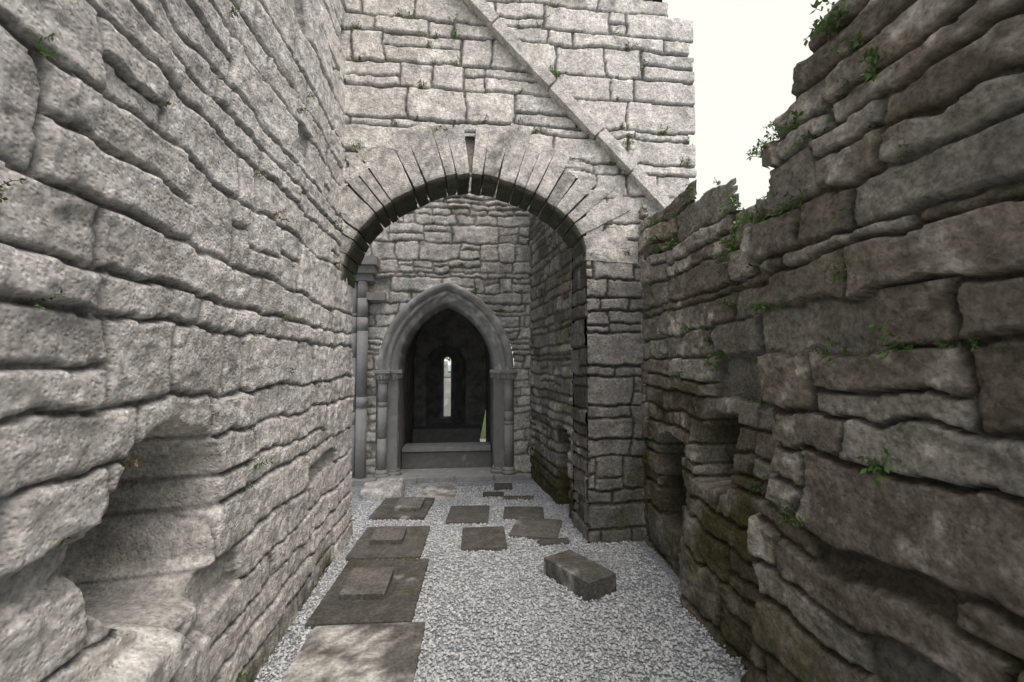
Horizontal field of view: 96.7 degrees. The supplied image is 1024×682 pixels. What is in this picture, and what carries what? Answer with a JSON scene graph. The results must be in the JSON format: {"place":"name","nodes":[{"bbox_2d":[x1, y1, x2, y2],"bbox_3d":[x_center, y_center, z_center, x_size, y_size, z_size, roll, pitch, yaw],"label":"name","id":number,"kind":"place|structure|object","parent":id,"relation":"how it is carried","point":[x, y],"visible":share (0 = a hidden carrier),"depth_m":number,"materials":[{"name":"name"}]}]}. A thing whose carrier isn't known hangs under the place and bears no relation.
{"place":"outdoors","nodes":[
{"label":"outdoors","id":0,"kind":"place"},
{"bbox_2d":[0,0,354,681],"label":"wall","id":1,"kind":"structure","parent":0,"point":[160,245],"depth_m":1.72,"materials":[{"name":"stone"}]},
{"bbox_2d":[0,6,354,678],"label":"plants","id":2,"kind":"object","parent":1,"relation":"attached to","point":[53,55],"depth_m":2.05,"materials":[{"name":"green plant"}]},
{"bbox_2d":[351,173,531,475],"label":"chapel wall","id":3,"kind":"structure","parent":0,"point":[493,233],"depth_m":6.42,"materials":[{"name":"grey stone"}]},
{"bbox_2d":[351,198,528,355],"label":"wall plants","id":4,"kind":"object","parent":3,"relation":"attached to","point":[500,310],"depth_m":6.40,"materials":[{"name":"green plant"}]},
{"bbox_2d":[414,308,485,435],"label":"chapel wall","id":5,"kind":"structure","parent":0,"point":[456,338],"depth_m":8.76,"materials":[{"name":"grey stone"}]},
{"bbox_2d":[448,371,485,438],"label":"grass","id":6,"kind":"structure","parent":0,"point":[483,433],"depth_m":10.98,"materials":[{"name":"green plant"}]},
{"bbox_2d":[444,361,450,415],"bbox_3d":[-1.755,1.350,11.828,0.689,1.648,0.151,0,-3,-6],"label":"window","id":7,"kind":"structure","parent":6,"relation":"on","point":[447,393],"depth_m":11.78,"materials":[{"name":"glass"}]},
{"bbox_2d":[254,365,746,681],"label":"ground","id":8,"kind":"structure","parent":0,"point":[659,560],"depth_m":2.97,"materials":[{"name":"grey gravel"}]},
{"bbox_2d":[281,622,424,681],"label":"grave slab","id":9,"kind":"structure","parent":8,"relation":"on","point":[382,652],"depth_m":2.46,"materials":[{"name":"stone"}]},
{"bbox_2d":[305,559,428,628],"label":"grave slab","id":10,"kind":"structure","parent":8,"relation":"on","point":[373,591],"depth_m":3.05,"materials":[{"name":"stone"}]},
{"bbox_2d":[350,255,386,477],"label":"respond shafts","id":11,"kind":"object","parent":8,"relation":"on","point":[367,272],"visible":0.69,"depth_m":6.07,"materials":[{"name":"stone"}]},
{"bbox_2d":[360,477,404,500],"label":"paving slab","id":12,"kind":"structure","parent":8,"relation":"on","point":[381,489],"depth_m":5.33,"materials":[{"name":"stone"}]},
{"bbox_2d":[346,526,429,561],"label":"grave slab","id":13,"kind":"structure","parent":8,"relation":"on","point":[394,542],"depth_m":3.93,"materials":[{"name":"stone"}]},
{"bbox_2d":[369,497,434,519],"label":"grave slab","id":14,"kind":"structure","parent":8,"relation":"on","point":[413,508],"depth_m":4.83,"materials":[{"name":"stone"}]},
{"bbox_2d":[416,485,456,498],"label":"slab","id":15,"kind":"structure","parent":8,"relation":"on","point":[443,492],"depth_m":5.53,"materials":[{"name":"stone"}]},
{"bbox_2d":[351,473,531,485],"bbox_3d":[-1.019,1.858,6.133,2.589,0.079,0.258,0,-3,-6],"label":"stone step","id":16,"kind":"object","parent":8,"relation":"on","point":[411,479],"visible":0.68,"depth_m":6.14,"materials":[{"name":"grey stone"}]},
{"bbox_2d":[370,369,517,478],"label":"door columns","id":17,"kind":"structure","parent":16,"relation":"on","point":[387,446],"depth_m":6.30,"materials":[{"name":"grey stone"}]},
{"bbox_2d":[377,282,513,369],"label":"pointed arch","id":18,"kind":"structure","parent":17,"relation":"on","point":[414,315],"depth_m":6.38,"materials":[{"name":"grey stone"}]},
{"bbox_2d":[404,324,490,445],"bbox_3d":[-1.080,0.551,7.861,1.354,2.850,1.740,0,-3,-6],"label":"jamb","id":19,"kind":"object","parent":8,"relation":"on","point":[409,376],"visible":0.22,"depth_m":7.91,"materials":[{"name":"grey stone"}]},
{"bbox_2d":[400,425,500,478],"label":"stone steps","id":20,"kind":"structure","parent":8,"relation":"on","point":[432,450],"depth_m":6.72,"materials":[{"name":"grey stone"}]},
{"bbox_2d":[446,505,489,523],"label":"slab","id":21,"kind":"structure","parent":8,"relation":"on","point":[471,514],"depth_m":4.72,"materials":[{"name":"stone"}]},
{"bbox_2d":[461,526,507,551],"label":"grave slab","id":22,"kind":"structure","parent":8,"relation":"on","point":[492,538],"depth_m":4.04,"materials":[{"name":"stone"}]},
{"bbox_2d":[483,492,503,496],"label":"slab","id":23,"kind":"structure","parent":8,"relation":"on","point":[493,494],"depth_m":5.45,"materials":[{"name":"stone"}]},
{"bbox_2d":[494,483,512,490],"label":"slab","id":24,"kind":"structure","parent":8,"relation":"on","point":[501,486],"depth_m":5.79,"materials":[{"name":"stone"}]},
{"bbox_2d":[502,495,533,499],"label":"slab","id":25,"kind":"structure","parent":8,"relation":"on","point":[523,497],"depth_m":5.36,"materials":[{"name":"stone"}]},
{"bbox_2d":[340,0,696,543],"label":"gable wall","id":26,"kind":"structure","parent":8,"relation":"on","point":[580,43],"depth_m":4.14,"materials":[{"name":"stone"}]},
{"bbox_2d":[338,122,637,288],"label":"arch voussoirs","id":27,"kind":"object","parent":26,"relation":"attached to","point":[432,156],"visible":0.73,"depth_m":4.10,"materials":[{"name":"grey stone"}]},
{"bbox_2d":[342,136,585,237],"bbox_3d":[-0.402,-1.197,4.092,2.940,1.383,0.001,0,-3,-6],"label":"arch mortar","id":28,"kind":"object","parent":27,"relation":"attached to","point":[470,143],"visible":0.08,"depth_m":4.12,"materials":[{"name":"grey concrete"}]},
{"bbox_2d":[344,0,692,254],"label":"plants","id":29,"kind":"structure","parent":26,"relation":"attached to","point":[557,75],"depth_m":4.15,"materials":[{"name":"green plant"}]},
{"bbox_2d":[463,0,671,210],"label":"stone drip course","id":30,"kind":"object","parent":26,"relation":"attached to","point":[527,59],"visible":0.65,"depth_m":4.11,"materials":[{"name":"stone"}]},
{"bbox_2d":[503,506,543,519],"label":"slab","id":31,"kind":"structure","parent":8,"relation":"on","point":[513,512],"depth_m":4.80,"materials":[{"name":"stone"}]},
{"bbox_2d":[509,517,561,539],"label":"grave slab","id":32,"kind":"structure","parent":8,"relation":"on","point":[535,528],"depth_m":4.32,"materials":[{"name":"stone"}]},
{"bbox_2d":[529,195,575,521],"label":"transept wall","id":33,"kind":"structure","parent":8,"relation":"on","point":[551,384],"depth_m":5.41,"materials":[{"name":"stone"}]},
{"bbox_2d":[525,234,573,451],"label":"plants","id":34,"kind":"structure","parent":33,"relation":"attached to","point":[565,326],"depth_m":5.30,"materials":[{"name":"green plant"}]},
{"bbox_2d":[537,538,570,546],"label":"slab","id":35,"kind":"structure","parent":8,"relation":"on","point":[549,542],"depth_m":4.03,"materials":[{"name":"stone"}]},
{"bbox_2d":[544,550,615,602],"bbox_3d":[0.485,1.716,3.317,0.273,0.174,0.504,2,-3,-33],"label":"stone block","id":36,"kind":"object","parent":8,"relation":"on","point":[585,578],"depth_m":3.21,"materials":[{"name":"stone"}]},
{"bbox_2d":[571,251,590,543],"bbox_3d":[0.660,0.500,4.337,0.086,2.616,0.530,0,-3,-6],"label":"wall edge","id":37,"kind":"object","parent":8,"relation":"on","point":[579,409],"visible":0.99,"depth_m":4.32,"materials":[{"name":"grey stone"}]},
{"bbox_2d":[572,0,661,510],"bbox_3d":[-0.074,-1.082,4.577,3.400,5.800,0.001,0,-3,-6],"label":"stone wall","id":38,"kind":"structure","parent":8,"relation":"on","point":[585,344],"depth_m":4.61,"materials":[{"name":"stone"}]},
{"bbox_2d":[638,0,1023,681],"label":"wall","id":39,"kind":"structure","parent":8,"relation":"on","point":[910,568],"depth_m":1.61,"materials":[{"name":"stone"}]},
{"bbox_2d":[638,138,769,272],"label":"plants","id":40,"kind":"object","parent":39,"relation":"attached to","point":[674,242],"visible":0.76,"depth_m":2.77,"materials":[{"name":"green plant"}]},
{"bbox_2d":[638,30,979,527],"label":"plants","id":41,"kind":"object","parent":39,"relation":"attached to","point":[894,344],"depth_m":1.89,"materials":[{"name":"green plant"}]},
{"bbox_2d":[731,0,889,227],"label":"plants","id":42,"kind":"object","parent":39,"relation":"attached to","point":[867,74],"visible":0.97,"depth_m":1.75,"materials":[{"name":"green plant"}]},
{"bbox_2d":[379,0,838,364],"label":"sky","id":43,"kind":"structure","parent":0,"point":[745,53],"materials":[{"name":"white"}]}
]}

